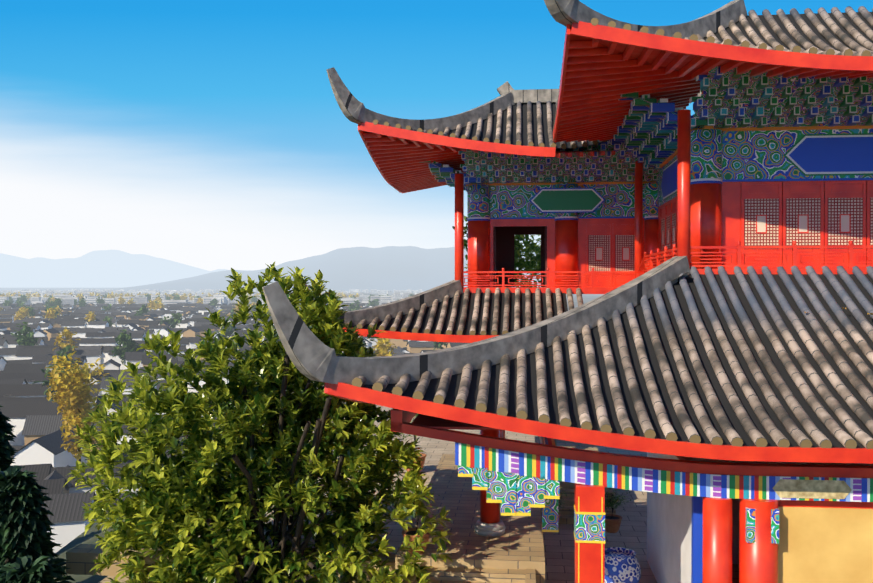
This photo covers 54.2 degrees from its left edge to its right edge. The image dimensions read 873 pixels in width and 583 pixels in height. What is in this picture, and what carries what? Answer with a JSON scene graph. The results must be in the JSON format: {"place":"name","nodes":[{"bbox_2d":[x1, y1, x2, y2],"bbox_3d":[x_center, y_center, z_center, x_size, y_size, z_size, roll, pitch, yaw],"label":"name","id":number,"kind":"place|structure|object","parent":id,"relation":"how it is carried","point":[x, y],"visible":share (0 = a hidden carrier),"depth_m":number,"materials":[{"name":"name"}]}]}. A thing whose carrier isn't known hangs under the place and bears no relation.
{"place":"outdoors","nodes":[
{"label":"outdoors","id":0,"kind":"place"},
{"bbox_2d":[0,250,268,286],"bbox_3d":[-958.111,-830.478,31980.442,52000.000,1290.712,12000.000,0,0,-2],"label":"mountain","id":1,"kind":"structure","parent":0,"point":[108,268],"depth_m":27797.03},
{"bbox_2d":[47,429,314,582],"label":"ground","id":2,"kind":"structure","parent":0,"point":[88,537],"depth_m":31.04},
{"bbox_2d":[0,405,21,567],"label":"cypress","id":3,"kind":"object","parent":2,"relation":"on","point":[7,450],"visible":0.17,"depth_m":21.50,"materials":[{"name":"green plant"}]},
{"bbox_2d":[0,555,63,582],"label":"cypress","id":4,"kind":"object","parent":2,"relation":"on","point":[23,569],"visible":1,"depth_m":17.02,"materials":[{"name":"green plant"}]},
{"bbox_2d":[0,465,74,582],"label":"cypress","id":5,"kind":"object","parent":2,"relation":"on","point":[31,523],"depth_m":18.29,"materials":[{"name":"green plant"}]},
{"bbox_2d":[0,289,423,306],"bbox_3d":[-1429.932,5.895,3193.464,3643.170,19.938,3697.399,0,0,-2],"label":"modern buildings","id":6,"kind":"structure","parent":0,"point":[225,299],"depth_m":2046.60,"materials":[{"name":"grey"}]},
{"bbox_2d":[0,246,540,291],"bbox_3d":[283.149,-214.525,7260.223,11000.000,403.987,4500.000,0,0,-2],"label":"mountain","id":7,"kind":"structure","parent":0,"point":[389,268],"depth_m":5704.51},
{"bbox_2d":[0,287,603,445],"bbox_3d":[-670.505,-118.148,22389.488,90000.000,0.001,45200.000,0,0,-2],"label":"ground plain","id":8,"kind":"structure","parent":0,"point":[587,297],"depth_m":3269.15,"materials":[{"name":"grey"}]},
{"bbox_2d":[78,406,80,461],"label":"town tree trunks","id":9,"kind":"object","parent":8,"relation":"on","point":[78,438],"visible":0.13,"depth_m":157.91,"materials":[{"name":"brown wood"}]},
{"bbox_2d":[0,291,396,459],"bbox_3d":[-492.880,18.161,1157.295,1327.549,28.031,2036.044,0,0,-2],"label":"trees","id":10,"kind":"object","parent":8,"relation":"on","point":[74,390],"visible":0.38,"depth_m":158.65,"materials":[{"name":"plant"}]},
{"bbox_2d":[0,293,446,400],"bbox_3d":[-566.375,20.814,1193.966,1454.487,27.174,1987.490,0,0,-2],"label":"trees","id":11,"kind":"object","parent":8,"relation":"on","point":[26,338],"visible":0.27,"depth_m":684.23,"materials":[{"name":"green plant"}]},
{"bbox_2d":[0,303,467,552],"bbox_3d":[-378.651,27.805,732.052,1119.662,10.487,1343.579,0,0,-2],"label":"town houses","id":12,"kind":"structure","parent":8,"relation":"on","point":[29,409],"depth_m":346.31,"materials":[{"name":"white"}]},
{"bbox_2d":[406,415,426,472],"bbox_3d":[-0.832,5.208,29.683,1.012,2.187,0.930,0,0,-2],"label":"bonsai pot","id":13,"kind":"object","parent":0,"point":[423,456],"visible":0.17,"depth_m":29.57,"materials":[{"name":"brown ceramic"}]},
{"bbox_2d":[99,405,738,582],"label":"storey","id":14,"kind":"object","parent":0,"point":[559,547],"depth_m":22.56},
{"bbox_2d":[66,436,615,582],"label":"stone platform","id":15,"kind":"structure","parent":14,"relation":"on","point":[514,553],"depth_m":19.11,"materials":[{"name":"beige stone"}]},
{"bbox_2d":[63,262,453,582],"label":"magnolia tree","id":16,"kind":"object","parent":15,"relation":"on","point":[174,504],"depth_m":17.35,"materials":[{"name":"green plant"}]},
{"bbox_2d":[377,488,439,519],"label":"bonsai leaves","id":17,"kind":"object","parent":15,"relation":"on","point":[396,501],"visible":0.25,"depth_m":17.96,"materials":[{"name":"green plant"}]},
{"bbox_2d":[402,503,430,553],"bbox_3d":[-0.428,4.931,18.057,0.616,1.203,0.654,0,0,-2],"label":"potted plant","id":18,"kind":"object","parent":15,"relation":"on","point":[412,532],"visible":0.42,"depth_m":17.95,"materials":[{"name":"green plant"}]},
{"bbox_2d":[474,519,505,535],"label":"column bases","id":19,"kind":"object","parent":15,"relation":"on","point":[490,529],"depth_m":19.30,"materials":[{"name":"beige stone"}]},
{"bbox_2d":[401,413,417,440],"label":"bonsai leaves","id":20,"kind":"object","parent":14,"relation":"on","point":[409,434],"visible":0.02,"depth_m":29.07,"materials":[{"name":"green plant"}]},
{"bbox_2d":[458,473,605,582],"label":"trim","id":21,"kind":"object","parent":14,"relation":"on","point":[531,505],"visible":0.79,"depth_m":14.24,"materials":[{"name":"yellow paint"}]},
{"bbox_2d":[558,486,573,507],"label":"potted plant leaves","id":22,"kind":"object","parent":14,"relation":"on","point":[562,496],"visible":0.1,"depth_m":22.92,"materials":[{"name":"green plant"}]},
{"bbox_2d":[605,495,621,532],"bbox_3d":[4.451,5.634,21.663,0.536,0.947,0.539,0,0,-2],"label":"pot plant","id":23,"kind":"object","parent":14,"relation":"on","point":[612,522],"depth_m":21.50,"materials":[{"name":"ceramic"}]},
{"bbox_2d":[605,488,630,509],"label":"pot plant leaves","id":24,"kind":"object","parent":23,"relation":"in","point":[614,499],"visible":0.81,"depth_m":21.59,"materials":[{"name":"green plant"}]},
{"bbox_2d":[604,547,640,582],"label":"porcelain jar","id":25,"kind":"object","parent":14,"relation":"on","point":[622,565],"visible":0.83,"depth_m":17.66,"materials":[{"name":"blue ceramic"}]},
{"bbox_2d":[391,408,872,582],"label":"frame","id":26,"kind":"object","parent":14,"relation":"on","point":[758,560],"depth_m":14.06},
{"bbox_2d":[412,414,500,429],"bbox_3d":[14.603,2.316,16.108,29.700,0.040,6.000,0,0,6],"label":"roof eave underside","id":27,"kind":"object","parent":26,"relation":"on","point":[432,421],"depth_m":14.78,"materials":[{"name":"red wood"}]},
{"bbox_2d":[455,436,872,501],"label":"beam","id":28,"kind":"structure","parent":26,"relation":"on","point":[641,479],"depth_m":14.10,"materials":[{"name":"multicoloured paint"}]},
{"bbox_2d":[773,479,851,498],"bbox_3d":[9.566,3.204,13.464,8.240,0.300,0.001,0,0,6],"label":"cartouche","id":29,"kind":"object","parent":28,"relation":"attached to","point":[816,489],"visible":1,"depth_m":13.81,"materials":[{"name":"beige paint"}]},
{"bbox_2d":[691,496,702,582],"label":"wall trim","id":30,"kind":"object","parent":14,"relation":"on","point":[697,541],"visible":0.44,"depth_m":14.57,"materials":[{"name":"blue paint"}]},
{"bbox_2d":[778,506,872,582],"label":"yellow wall","id":31,"kind":"structure","parent":14,"relation":"on","point":[823,545],"depth_m":13.95,"materials":[{"name":"yellow paint"}]},
{"bbox_2d":[0,0,872,270],"bbox_3d":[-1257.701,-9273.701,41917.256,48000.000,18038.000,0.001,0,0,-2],"label":"sky","id":32,"kind":"structure","parent":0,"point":[210,135],"depth_m":41677.61,"materials":[{"name":"blue"}]},
{"bbox_2d":[452,216,540,286],"bbox_3d":[3.363,-1.045,37.083,4.055,5.536,7.002,0,0,35],"label":"tree foliage","id":33,"kind":"object","parent":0,"point":[534,261],"visible":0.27,"depth_m":36.04,"materials":[{"name":"green plant"}]},
{"bbox_2d":[351,274,872,447],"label":"roof base","id":34,"kind":"object","parent":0,"point":[471,401],"visible":0.38,"depth_m":15.84,"materials":[{"name":"black tile"}]},
{"bbox_2d":[327,382,872,463],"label":"roof fascia","id":35,"kind":"structure","parent":34,"relation":"attached to","point":[638,443],"depth_m":13.32,"materials":[{"name":"red paint"}]},
{"bbox_2d":[352,266,872,448],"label":"roof tiles","id":36,"kind":"object","parent":34,"relation":"on","point":[818,437],"visible":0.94,"depth_m":15.62,"materials":[{"name":"tile"}]},
{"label":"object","id":37,"kind":"object","parent":34,"relation":"on","visible":0},
{"bbox_2d":[324,383,365,402],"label":"beam","id":38,"kind":"structure","parent":37,"relation":"attached to","point":[326,389],"depth_m":14.54,"materials":[{"name":"red paint"}]},
{"bbox_2d":[262,256,689,384],"bbox_3d":[1.577,0.372,16.531,10.960,2.353,0.375,0,1,-39],"label":"roof hip","id":39,"kind":"object","parent":37,"relation":"on","point":[311,355],"visible":0.92,"depth_m":15.21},
{"bbox_2d":[455,109,872,293],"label":"building","id":40,"kind":"structure","parent":0,"point":[709,224],"depth_m":21.14,"materials":[{"name":"red wood"}]},
{"bbox_2d":[352,293,567,334],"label":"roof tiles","id":41,"kind":"object","parent":40,"relation":"attached to","point":[466,331],"visible":0.29,"depth_m":26.53,"materials":[{"name":"black tile"}]},
{"bbox_2d":[305,280,462,325],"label":"roof ridge","id":42,"kind":"structure","parent":41,"relation":"on","point":[416,302],"depth_m":26.65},
{"bbox_2d":[343,327,498,342],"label":"roof fascia","id":43,"kind":"structure","parent":41,"relation":"attached to","point":[430,337],"depth_m":24.80,"materials":[{"name":"red paint"}]},
{"bbox_2d":[345,288,582,334],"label":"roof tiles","id":44,"kind":"object","parent":41,"relation":"on","point":[406,325],"visible":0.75,"depth_m":26.35,"materials":[{"name":"tile"}]},
{"bbox_2d":[419,66,872,191],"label":"brackets","id":45,"kind":"object","parent":40,"relation":"on","point":[646,135],"visible":0.83,"depth_m":20.89,"materials":[{"name":"multicoloured"}]},
{"bbox_2d":[362,131,459,149],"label":"rafter ends","id":46,"kind":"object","parent":45,"relation":"attached to","point":[422,144],"depth_m":26.95,"materials":[{"name":"red wood"}]},
{"bbox_2d":[363,133,465,192],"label":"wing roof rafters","id":47,"kind":"object","parent":45,"relation":"attached to","point":[402,169],"visible":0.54,"depth_m":28.97,"materials":[{"name":"red paint"}]},
{"bbox_2d":[410,140,597,152],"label":"wing roof soffit","id":48,"kind":"structure","parent":45,"relation":"attached to","point":[555,151],"depth_m":26.58,"materials":[{"name":"red wood"}]},
{"bbox_2d":[360,122,555,156],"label":"roof fascia","id":49,"kind":"structure","parent":48,"relation":"attached to","point":[460,142],"depth_m":25.37,"materials":[{"name":"red paint"}]},
{"bbox_2d":[376,134,614,157],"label":"roof rafters","id":50,"kind":"object","parent":48,"relation":"attached to","point":[454,149],"visible":0.27,"depth_m":26.29,"materials":[{"name":"red paint"}]},
{"bbox_2d":[437,103,609,147],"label":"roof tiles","id":51,"kind":"object","parent":45,"relation":"on","point":[523,128],"visible":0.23,"depth_m":28.01,"materials":[{"name":"black tile"}]},
{"bbox_2d":[373,100,606,148],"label":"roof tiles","id":52,"kind":"object","parent":51,"relation":"on","point":[476,137],"visible":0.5,"depth_m":27.49,"materials":[{"name":"tile"}]},
{"bbox_2d":[497,81,701,103],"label":"roof ridge","id":53,"kind":"structure","parent":51,"relation":"on","point":[534,96],"depth_m":29.53,"materials":[{"name":"stone"}]},
{"bbox_2d":[555,41,700,142],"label":"roof rafters","id":54,"kind":"object","parent":45,"relation":"on","point":[598,82],"visible":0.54,"depth_m":20.55,"materials":[{"name":"red paint"}]},
{"bbox_2d":[569,29,689,74],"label":"roof soffit","id":55,"kind":"structure","parent":45,"relation":"on","point":[575,38],"depth_m":18.18,"materials":[{"name":"red wood"}]},
{"bbox_2d":[553,24,569,141],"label":"roof fascia","id":56,"kind":"structure","parent":55,"relation":"attached to","point":[563,72],"depth_m":19.72,"materials":[{"name":"red paint"}]},
{"bbox_2d":[590,38,764,74],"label":"rafters","id":57,"kind":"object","parent":45,"relation":"attached to","point":[653,55],"depth_m":18.32,"materials":[{"name":"red wood"}]},
{"bbox_2d":[570,21,872,70],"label":"roof fascia","id":58,"kind":"structure","parent":57,"relation":"attached to","point":[725,52],"depth_m":17.08,"materials":[{"name":"red paint"}]},
{"bbox_2d":[592,39,872,79],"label":"roof rafters","id":59,"kind":"object","parent":45,"relation":"on","point":[696,61],"visible":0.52,"depth_m":18.06,"materials":[{"name":"red paint"}]},
{"bbox_2d":[588,198,872,270],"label":"lattice windows","id":60,"kind":"structure","parent":40,"relation":"attached to","point":[811,207],"depth_m":21.00,"materials":[{"name":"red wood"}]},
{"bbox_2d":[596,215,848,259],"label":"window panes","id":61,"kind":"structure","parent":60,"relation":"attached to","point":[761,223],"depth_m":21.02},
{"bbox_2d":[466,137,872,221],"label":"trim","id":62,"kind":"structure","parent":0,"point":[841,154],"depth_m":20.87,"materials":[{"name":"paint"}]},
{"bbox_2d":[466,125,872,185],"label":"trim","id":63,"kind":"structure","parent":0,"point":[668,159],"depth_m":21.01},
{"bbox_2d":[533,133,872,209],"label":"decorative panel","id":64,"kind":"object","parent":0,"point":[571,200],"depth_m":28.73,"materials":[{"name":"paint"}]},
{"bbox_2d":[647,452,872,582],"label":"white wall","id":65,"kind":"structure","parent":0,"point":[669,529],"depth_m":17.74,"materials":[{"name":"white paint"}]},
{"bbox_2d":[703,12,872,50],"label":"roof base","id":66,"kind":"object","parent":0,"point":[781,25],"visible":0.08,"depth_m":20.53,"materials":[{"name":"black tile"}]},
{"bbox_2d":[544,0,746,38],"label":"roof hip","id":67,"kind":"object","parent":66,"relation":"on","point":[565,12],"visible":0.67,"depth_m":19.20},
{"bbox_2d":[590,6,872,55],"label":"roof tubes","id":68,"kind":"object","parent":66,"relation":"on","point":[828,36],"visible":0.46,"depth_m":19.89,"materials":[{"name":"tile"}]},
{"bbox_3d":[0.363,-5.403,30.271,5.622,2.300,8.925,0,0,-2],"label":"upper roof base","id":69,"kind":"object","parent":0,"visible":0},
{"bbox_2d":[358,123,401,192],"bbox_3d":[-1.897,-4.582,30.213,0.070,1.179,9.000,0,0,6],"label":"fascia board","id":70,"kind":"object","parent":69,"relation":"attached to","point":[363,139],"depth_m":27.92,"materials":[{"name":"red paint"}]},
{"bbox_2d":[326,67,514,131],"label":"roof ridge","id":71,"kind":"structure","parent":69,"relation":"on","point":[353,109],"depth_m":26.61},
{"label":"upper roof side","id":72,"kind":"object","parent":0,"visible":0},
{"bbox_2d":[553,33,677,129],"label":"roof tubes","id":73,"kind":"object","parent":72,"relation":"on","point":[559,89],"visible":0.04,"depth_m":22.14,"materials":[{"name":"tile"}]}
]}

